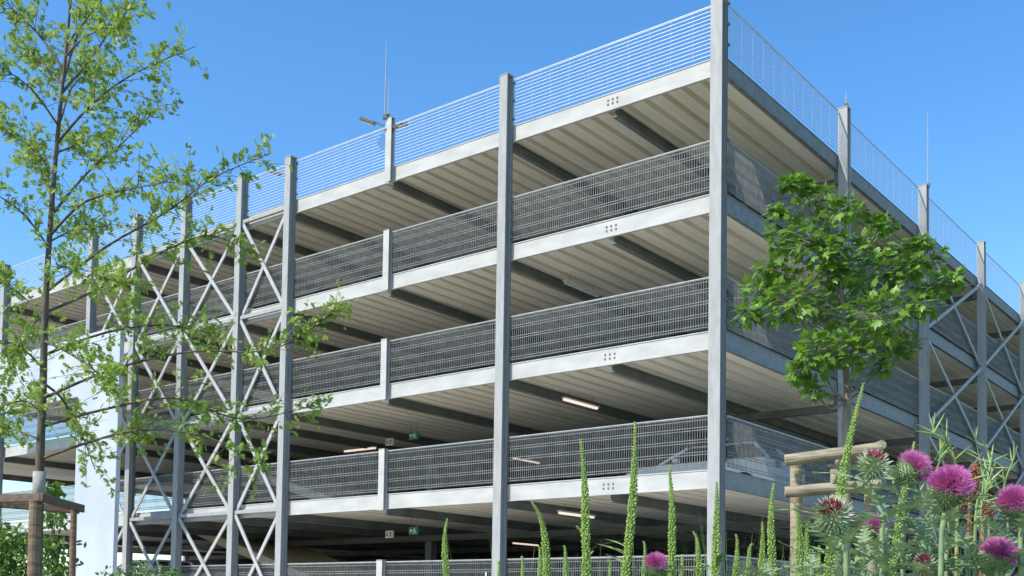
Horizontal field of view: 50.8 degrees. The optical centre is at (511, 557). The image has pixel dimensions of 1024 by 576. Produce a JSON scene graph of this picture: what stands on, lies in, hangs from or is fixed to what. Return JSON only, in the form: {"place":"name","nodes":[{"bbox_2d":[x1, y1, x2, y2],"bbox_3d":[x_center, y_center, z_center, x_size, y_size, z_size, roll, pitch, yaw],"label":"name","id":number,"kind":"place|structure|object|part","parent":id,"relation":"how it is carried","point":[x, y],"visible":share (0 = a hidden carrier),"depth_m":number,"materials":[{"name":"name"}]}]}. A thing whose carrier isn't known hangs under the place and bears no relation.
{"place":"outdoors","nodes":[
{"label":"outdoors","id":0,"kind":"place"},
{"bbox_2d":[95,558,181,575],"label":"shrub","id":1,"kind":"object","parent":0,"point":[164,571],"visible":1,"depth_m":15.96,"materials":[{"name":"green plant"}]},
{"bbox_2d":[117,559,203,575],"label":"shrub","id":2,"kind":"object","parent":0,"point":[159,562],"visible":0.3,"depth_m":36.09,"materials":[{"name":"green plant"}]},
{"bbox_3d":[-12.161,0.369,36.765,3.044,0.420,1.527,-1,-3,38],"label":"window","id":3,"kind":"part","parent":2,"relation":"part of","materials":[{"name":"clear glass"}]},
{"bbox_2d":[0,0,1023,575],"label":"sky","id":4,"kind":"structure","parent":0,"point":[304,73],"materials":[{"name":"blue"}]},
{"label":"pavement","id":5,"kind":"structure","parent":0,"visible":0},
{"bbox_2d":[0,327,124,575],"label":"concrete pylon","id":6,"kind":"object","parent":5,"relation":"on","point":[97,525],"visible":0.55,"depth_m":31.92,"materials":[{"name":"white concrete"}]},
{"bbox_2d":[0,0,1023,575],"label":"parking garage","id":7,"kind":"structure","parent":5,"relation":"on","point":[476,340],"depth_m":29.14,"materials":[{"name":"metal"}]},
{"bbox_2d":[266,169,284,175],"bbox_3d":[-6.765,-11.119,31.140,0.633,0.265,0.245,1,-3,0],"label":"floodlight","id":8,"kind":"object","parent":7,"relation":"attached to","point":[276,173],"visible":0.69,"depth_m":31.04,"materials":[{"name":"metal"}]},
{"bbox_2d":[343,443,376,451],"bbox_3d":[-4.993,-3.643,35.405,1.469,0.242,0.120,-1,-3,38],"label":"tube light","id":9,"kind":"object","parent":7,"relation":"hanging from","point":[370,447],"visible":0.89,"depth_m":35.38,"materials":[{"name":"white plastic"}]},
{"bbox_2d":[359,116,383,126],"bbox_3d":[-3.602,-11.226,27.752,0.633,0.265,0.245,1,-3,0],"label":"floodlight","id":10,"kind":"object","parent":7,"relation":"attached to","point":[367,121],"visible":1,"depth_m":27.65,"materials":[{"name":"metal"}]},
{"bbox_2d":[383,41,386,119],"bbox_3d":[-3.260,-12.322,27.806,0.100,2.055,0.100,1,-3,0],"label":"lightning rod","id":11,"kind":"object","parent":7,"relation":"attached to","point":[384,116],"visible":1,"depth_m":27.78,"materials":[{"name":"metal"}]},
{"bbox_2d":[387,87,389,117],"bbox_3d":[-3.188,-11.859,27.884,0.100,1.045,0.100,1,-3,0],"label":"lightning rod","id":12,"kind":"object","parent":7,"relation":"attached to","point":[388,114],"visible":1,"depth_m":27.86,"materials":[{"name":"metal"}]},
{"bbox_2d":[385,435,393,445],"bbox_3d":[-3.661,-3.595,32.297,0.296,0.462,0.064,-1,-3,38],"label":"direction sign","id":13,"kind":"object","parent":7,"relation":"hanging from","point":[389,441],"visible":1,"depth_m":32.26,"materials":[{"name":"white plastic"}]},
{"bbox_2d":[385,526,393,537],"bbox_3d":[-3.575,-0.811,31.537,0.290,0.457,0.064,-1,-3,38],"label":"direction sign","id":14,"kind":"object","parent":7,"relation":"hanging from","point":[389,534],"visible":1,"depth_m":31.50,"materials":[{"name":"white plastic"}]},
{"bbox_2d":[384,121,407,131],"bbox_3d":[-2.984,-11.099,27.747,0.633,0.265,0.245,1,-3,0],"label":"floodlight","id":15,"kind":"object","parent":7,"relation":"attached to","point":[395,127],"visible":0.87,"depth_m":27.64,"materials":[{"name":"metal"}]},
{"bbox_2d":[409,423,418,439],"bbox_3d":[-2.821,-3.642,31.023,0.345,0.473,0.064,-1,-3,38],"label":"exit sign","id":16,"kind":"object","parent":7,"relation":"hanging from","point":[414,435],"visible":1,"depth_m":30.98,"materials":[{"name":"green plastic"}]},
{"bbox_2d":[409,518,418,534],"bbox_3d":[-2.720,-0.874,29.914,0.334,0.466,0.064,-1,-3,38],"label":"exit sign","id":17,"kind":"object","parent":7,"relation":"hanging from","point":[413,530],"visible":0.92,"depth_m":29.87,"materials":[{"name":"green plastic"}]},
{"bbox_2d":[512,542,538,545],"bbox_3d":[0.496,-0.583,38.724,0.120,0.242,1.469,-1,-3,38],"label":"tube light","id":18,"kind":"object","parent":7,"relation":"hanging from","point":[525,544],"visible":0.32,"depth_m":38.65,"materials":[{"name":"white plastic"}]},
{"bbox_2d":[513,453,540,463],"bbox_3d":[0.503,-3.463,37.409,0.120,0.242,1.469,-1,-3,38],"label":"tube light","id":19,"kind":"object","parent":7,"relation":"hanging from","point":[538,462],"visible":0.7,"depth_m":37.48,"materials":[{"name":"white plastic"}]},
{"bbox_2d":[557,510,595,517],"bbox_3d":[1.590,-1.143,26.483,0.120,0.242,1.469,-1,-3,38],"label":"tube light","id":20,"kind":"object","parent":7,"relation":"hanging from","point":[562,512],"visible":0.75,"depth_m":26.24,"materials":[{"name":"white plastic"}]},
{"bbox_2d":[562,397,598,408],"bbox_3d":[1.720,-3.938,26.936,0.120,0.242,1.469,-1,-3,38],"label":"tube light","id":21,"kind":"object","parent":7,"relation":"hanging from","point":[579,402],"visible":1,"depth_m":26.87,"materials":[{"name":"white plastic"}]},
{"bbox_2d":[563,279,599,296],"bbox_3d":[1.736,-6.763,26.801,0.120,0.242,1.469,-1,-3,38],"label":"tube light","id":22,"kind":"object","parent":7,"relation":"hanging from","point":[581,288],"visible":1,"depth_m":26.72,"materials":[{"name":"grey plastic"}]},
{"bbox_2d":[625,441,804,484],"bbox_3d":[5.228,-2.141,28.145,4.370,1.450,2.140,-1,-3,38],"label":"parked car","id":23,"kind":"object","parent":7,"relation":"on","point":[687,468],"visible":0.17,"depth_m":27.12,"materials":[{"name":"white paint"}]},
{"bbox_3d":[5.561,-2.592,27.907,3.044,0.420,1.527,-1,-3,38],"label":"window","id":24,"kind":"part","parent":23,"relation":"part of","materials":[{"name":"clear glass"}]},
{"bbox_2d":[851,483,996,527],"bbox_3d":[13.216,-1.688,35.119,4.370,1.450,2.140,-1,-3,38],"label":"parked car","id":25,"kind":"object","parent":7,"relation":"on","point":[916,513],"visible":0.04,"depth_m":34.48,"materials":[{"name":"blue paint"}]},
{"bbox_3d":[12.897,-2.125,35.399,3.044,0.420,1.527,-1,-3,38],"label":"window","id":26,"kind":"part","parent":25,"relation":"part of","materials":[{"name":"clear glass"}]},
{"bbox_2d":[927,117,929,187],"bbox_3d":[12.141,-11.914,31.492,0.100,2.251,0.100,1,-3,0],"label":"lightning rod","id":27,"kind":"object","parent":7,"relation":"attached to","point":[928,183],"visible":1,"depth_m":31.47,"materials":[{"name":"metal"}]},
{"label":"ground","id":28,"kind":"structure","parent":0,"visible":0},
{"bbox_2d":[0,517,56,575],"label":"shrub","id":29,"kind":"object","parent":28,"relation":"on","point":[11,550],"visible":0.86,"depth_m":13.89,"materials":[{"name":"green plant"}]},
{"bbox_2d":[0,493,84,575],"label":"tree guard","id":30,"kind":"object","parent":28,"relation":"on","point":[32,503],"visible":1,"depth_m":8.18,"materials":[{"name":"brown wood"}]},
{"bbox_2d":[3,481,86,575],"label":"shrub","id":31,"kind":"object","parent":28,"relation":"on","point":[53,565],"visible":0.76,"depth_m":9.79,"materials":[{"name":"green plant"}]},
{"bbox_2d":[0,0,356,575],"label":"birch tree","id":32,"kind":"object","parent":28,"relation":"on","point":[38,393],"visible":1,"depth_m":8.54,"materials":[{"name":"green plant"}]},
{"bbox_2d":[441,518,449,575],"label":"weld plant","id":33,"kind":"object","parent":28,"relation":"on","point":[445,562],"visible":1,"depth_m":3.50,"materials":[{"name":"green plant"}]},
{"bbox_2d":[497,560,500,575],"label":"weld plant","id":34,"kind":"object","parent":28,"relation":"on","point":[498,569],"visible":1,"depth_m":3.20,"materials":[{"name":"green plant"}]},
{"bbox_2d":[520,556,524,575],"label":"weld plant","id":35,"kind":"object","parent":28,"relation":"on","point":[522,568],"visible":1,"depth_m":3.50,"materials":[{"name":"green plant"}]},
{"bbox_2d":[537,546,542,575],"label":"weld plant","id":36,"kind":"object","parent":28,"relation":"on","point":[540,570],"visible":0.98,"depth_m":3.40,"materials":[{"name":"green plant"}]},
{"bbox_2d":[532,501,550,575],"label":"weld plant","id":37,"kind":"object","parent":28,"relation":"on","point":[546,563],"visible":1,"depth_m":3.00,"materials":[{"name":"green plant"}]},
{"bbox_2d":[562,545,569,575],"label":"weld plant","id":38,"kind":"object","parent":28,"relation":"on","point":[565,570],"visible":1,"depth_m":3.30,"materials":[{"name":"green plant"}]},
{"bbox_2d":[576,526,591,575],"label":"weld plant","id":39,"kind":"object","parent":28,"relation":"on","point":[578,527],"visible":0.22,"depth_m":3.10,"materials":[{"name":"green plant"}]},
{"bbox_2d":[580,439,619,575],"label":"weld plant","id":40,"kind":"object","parent":28,"relation":"on","point":[585,528],"visible":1,"depth_m":2.70,"materials":[{"name":"green plant"}]},
{"bbox_2d":[608,560,611,575],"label":"weld plant","id":41,"kind":"object","parent":28,"relation":"on","point":[609,569],"visible":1,"depth_m":3.60,"materials":[{"name":"green plant"}]},
{"bbox_2d":[595,421,637,575],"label":"weld plant","id":42,"kind":"object","parent":28,"relation":"on","point":[631,514],"visible":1,"depth_m":2.61,"materials":[{"name":"green plant"}]},
{"bbox_2d":[641,541,647,575],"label":"weld plant","id":43,"kind":"object","parent":28,"relation":"on","point":[644,556],"visible":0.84,"depth_m":3.30,"materials":[{"name":"green plant"}]},
{"bbox_2d":[620,551,698,575],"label":"thistle plant","id":44,"kind":"object","parent":28,"relation":"on","point":[656,566],"visible":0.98,"depth_m":2.60,"materials":[{"name":"purple plant"}]},
{"bbox_2d":[667,466,676,575],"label":"weld plant","id":45,"kind":"object","parent":28,"relation":"on","point":[671,532],"visible":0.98,"depth_m":2.80,"materials":[{"name":"green plant"}]},
{"bbox_2d":[679,554,684,575],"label":"weld plant","id":46,"kind":"object","parent":28,"relation":"on","point":[681,563],"visible":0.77,"depth_m":3.00,"materials":[{"name":"green plant"}]},
{"bbox_2d":[692,531,703,575],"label":"weld plant","id":47,"kind":"object","parent":28,"relation":"on","point":[698,558],"visible":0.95,"depth_m":3.20,"materials":[{"name":"green plant"}]},
{"bbox_2d":[388,514,1014,575],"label":"meadow grass","id":48,"kind":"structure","parent":28,"relation":"on","point":[791,549],"depth_m":2.60,"materials":[{"name":"green plant"}]},
{"bbox_2d":[701,481,724,575],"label":"weld plant","id":49,"kind":"object","parent":28,"relation":"on","point":[716,556],"visible":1,"depth_m":2.80,"materials":[{"name":"green plant"}]},
{"bbox_2d":[732,534,739,575],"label":"weld plant","id":50,"kind":"object","parent":28,"relation":"on","point":[736,563],"visible":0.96,"depth_m":2.90,"materials":[{"name":"green plant"}]},
{"bbox_2d":[745,544,758,575],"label":"weld plant","id":51,"kind":"object","parent":28,"relation":"on","point":[747,561],"visible":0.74,"depth_m":3.20,"materials":[{"name":"green plant"}]},
{"bbox_2d":[757,522,765,575],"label":"weld plant","id":52,"kind":"object","parent":28,"relation":"on","point":[762,557],"visible":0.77,"depth_m":3.30,"materials":[{"name":"green plant"}]},
{"bbox_2d":[732,560,807,575],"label":"thistle shoot","id":53,"kind":"object","parent":28,"relation":"on","point":[767,566],"visible":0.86,"depth_m":2.51,"materials":[{"name":"green plant"}]},
{"bbox_2d":[767,483,776,575],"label":"weld plant","id":54,"kind":"object","parent":28,"relation":"on","point":[771,541],"visible":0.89,"depth_m":2.80,"materials":[{"name":"green plant"}]},
{"bbox_2d":[773,501,803,575],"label":"weld plant","id":55,"kind":"object","parent":28,"relation":"on","point":[799,533],"visible":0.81,"depth_m":2.80,"materials":[{"name":"green plant"}]},
{"bbox_2d":[803,524,818,575],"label":"weld plant","id":56,"kind":"object","parent":28,"relation":"on","point":[806,546],"visible":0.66,"depth_m":2.90,"materials":[{"name":"green plant"}]},
{"bbox_2d":[816,545,820,575],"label":"weld plant","id":57,"kind":"object","parent":28,"relation":"on","point":[819,560],"visible":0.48,"depth_m":3.00,"materials":[{"name":"green plant"}]},
{"bbox_2d":[779,541,860,575],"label":"thistle shoot","id":58,"kind":"object","parent":28,"relation":"on","point":[811,561],"visible":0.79,"depth_m":2.31,"materials":[{"name":"green plant"}]},
{"bbox_2d":[763,514,878,575],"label":"thistle shoot","id":59,"kind":"object","parent":28,"relation":"on","point":[836,543],"visible":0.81,"depth_m":1.91,"materials":[{"name":"green plant"}]},
{"bbox_2d":[769,492,895,575],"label":"thistle plant","id":60,"kind":"object","parent":28,"relation":"on","point":[831,514],"visible":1,"depth_m":1.70,"materials":[{"name":"green plant"}]},
{"bbox_2d":[784,440,886,575],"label":"tree guard","id":61,"kind":"object","parent":28,"relation":"on","point":[796,490],"visible":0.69,"depth_m":6.97,"materials":[{"name":"brown wood"}]},
{"bbox_2d":[811,383,863,575],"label":"weld plant","id":62,"kind":"object","parent":28,"relation":"on","point":[847,451],"visible":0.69,"depth_m":2.51,"materials":[{"name":"green plant"}]},
{"bbox_2d":[729,171,971,573],"bbox_3d":[2.334,-0.560,7.574,1.527,4.305,1.319,-1,-3,31],"label":"maple tree","id":63,"kind":"object","parent":28,"relation":"on","point":[836,269],"visible":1,"depth_m":7.48,"materials":[{"name":"green plant"}]},
{"bbox_2d":[807,522,899,575],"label":"thistle shoot","id":64,"kind":"object","parent":28,"relation":"on","point":[865,562],"visible":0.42,"depth_m":2.21,"materials":[{"name":"green plant"}]},
{"bbox_2d":[812,447,927,575],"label":"thistle plant","id":65,"kind":"object","parent":28,"relation":"on","point":[873,464],"visible":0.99,"depth_m":1.80,"materials":[{"name":"green plant"}]},
{"bbox_2d":[834,514,920,568],"bbox_3d":[0.776,0.612,2.278,0.152,1.416,0.170,3,-3,-32],"label":"thistle plant","id":66,"kind":"object","parent":28,"relation":"on","point":[875,523],"visible":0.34,"depth_m":2.30,"materials":[{"name":"green plant"}]},
{"bbox_2d":[810,521,946,575],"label":"thistle shoot","id":67,"kind":"object","parent":28,"relation":"on","point":[885,567],"visible":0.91,"depth_m":1.80,"materials":[{"name":"green plant"}]},
{"bbox_2d":[860,448,940,575],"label":"thistle plant","id":68,"kind":"object","parent":28,"relation":"on","point":[913,466],"visible":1,"depth_m":1.90,"materials":[{"name":"green plant"}]},
{"bbox_2d":[888,441,915,575],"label":"weld plant","id":69,"kind":"object","parent":28,"relation":"on","point":[898,526],"visible":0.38,"depth_m":2.70,"materials":[{"name":"green plant"}]},
{"bbox_2d":[899,482,937,541],"bbox_3d":[0.939,0.572,2.453,0.094,1.518,0.063,1,-3,-6],"label":"wild herb","id":70,"kind":"object","parent":28,"relation":"on","point":[931,516],"visible":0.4,"depth_m":2.49,"materials":[{"name":"green plant"}]},
{"bbox_2d":[871,504,985,575],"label":"thistle shoot","id":71,"kind":"object","parent":28,"relation":"on","point":[921,533],"visible":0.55,"depth_m":1.91,"materials":[{"name":"green plant"}]},
{"bbox_2d":[925,522,932,554],"bbox_3d":[0.976,0.623,2.450,0.153,1.416,0.127,-1,-3,37],"label":"weld plant","id":72,"kind":"object","parent":28,"relation":"on","point":[930,546],"visible":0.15,"depth_m":2.50,"materials":[{"name":"green plant"}]},
{"bbox_2d":[891,547,982,575],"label":"thistle plant","id":73,"kind":"object","parent":28,"relation":"on","point":[926,563],"visible":0.97,"depth_m":1.79,"materials":[{"name":"green plant"}]},
{"bbox_2d":[890,495,983,575],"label":"thistle plant","id":74,"kind":"object","parent":28,"relation":"on","point":[929,503],"visible":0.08,"depth_m":2.21,"materials":[{"name":"green plant"}]},
{"bbox_2d":[925,438,954,550],"bbox_3d":[0.890,0.531,2.212,0.064,1.575,0.076,1,-3,0],"label":"wild herb","id":75,"kind":"object","parent":28,"relation":"on","point":[942,451],"visible":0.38,"depth_m":2.25,"materials":[{"name":"green plant"}]},
{"bbox_2d":[916,413,970,575],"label":"wild herb","id":76,"kind":"object","parent":28,"relation":"on","point":[941,437],"visible":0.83,"depth_m":2.13,"materials":[{"name":"green plant"}]},
{"bbox_2d":[892,463,1000,575],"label":"thistle plant","id":77,"kind":"object","parent":28,"relation":"on","point":[951,485],"visible":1,"depth_m":1.70,"materials":[{"name":"plant"}]},
{"bbox_2d":[951,497,967,575],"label":"dock plant","id":78,"kind":"object","parent":28,"relation":"on","point":[962,508],"visible":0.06,"depth_m":2.50,"materials":[{"name":"plant"}]},
{"bbox_2d":[909,504,1014,575],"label":"thistle shoot","id":79,"kind":"object","parent":28,"relation":"on","point":[967,547],"visible":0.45,"depth_m":2.01,"materials":[{"name":"green plant"}]},
{"bbox_2d":[964,461,982,560],"bbox_3d":[1.018,0.555,2.374,0.044,1.546,0.045,1,-3,0],"label":"dock plant","id":80,"kind":"object","parent":28,"relation":"on","point":[974,466],"visible":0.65,"depth_m":2.40,"materials":[{"name":"plant"}]},
{"bbox_2d":[933,535,1023,575],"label":"thistle plant","id":81,"kind":"object","parent":28,"relation":"on","point":[999,555],"visible":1,"depth_m":1.79,"materials":[{"name":"purple plant"}]},
{"bbox_2d":[965,426,993,536],"bbox_3d":[1.179,0.504,2.704,0.074,1.684,0.088,0,-3,21],"label":"wild herb","id":82,"kind":"object","parent":28,"relation":"on","point":[975,441],"visible":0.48,"depth_m":2.73,"materials":[{"name":"green plant"}]},
{"bbox_2d":[972,498,995,575],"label":"dock plant","id":83,"kind":"object","parent":28,"relation":"on","point":[990,512],"visible":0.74,"depth_m":2.40,"materials":[{"name":"green plant"}]},
{"bbox_2d":[961,454,1009,575],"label":"wild herb","id":84,"kind":"object","parent":28,"relation":"on","point":[980,519],"visible":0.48,"depth_m":2.37,"materials":[{"name":"green plant"}]},
{"bbox_2d":[951,517,1023,575],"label":"thistle shoot","id":85,"kind":"object","parent":28,"relation":"on","point":[1002,535],"visible":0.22,"depth_m":2.10,"materials":[{"name":"green plant"}]},
{"bbox_2d":[973,437,1007,575],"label":"wild herb","id":86,"kind":"object","parent":28,"relation":"on","point":[989,454],"visible":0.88,"depth_m":2.01,"materials":[{"name":"green plant"}]},
{"bbox_2d":[964,483,1023,575],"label":"thistle plant","id":87,"kind":"object","parent":28,"relation":"on","point":[1010,500],"visible":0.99,"depth_m":1.80,"materials":[{"name":"plant"}]},
{"bbox_2d":[987,444,1018,575],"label":"wild herb","id":88,"kind":"object","parent":28,"relation":"on","point":[1010,468],"visible":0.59,"depth_m":2.61,"materials":[{"name":"plant"}]}
]}

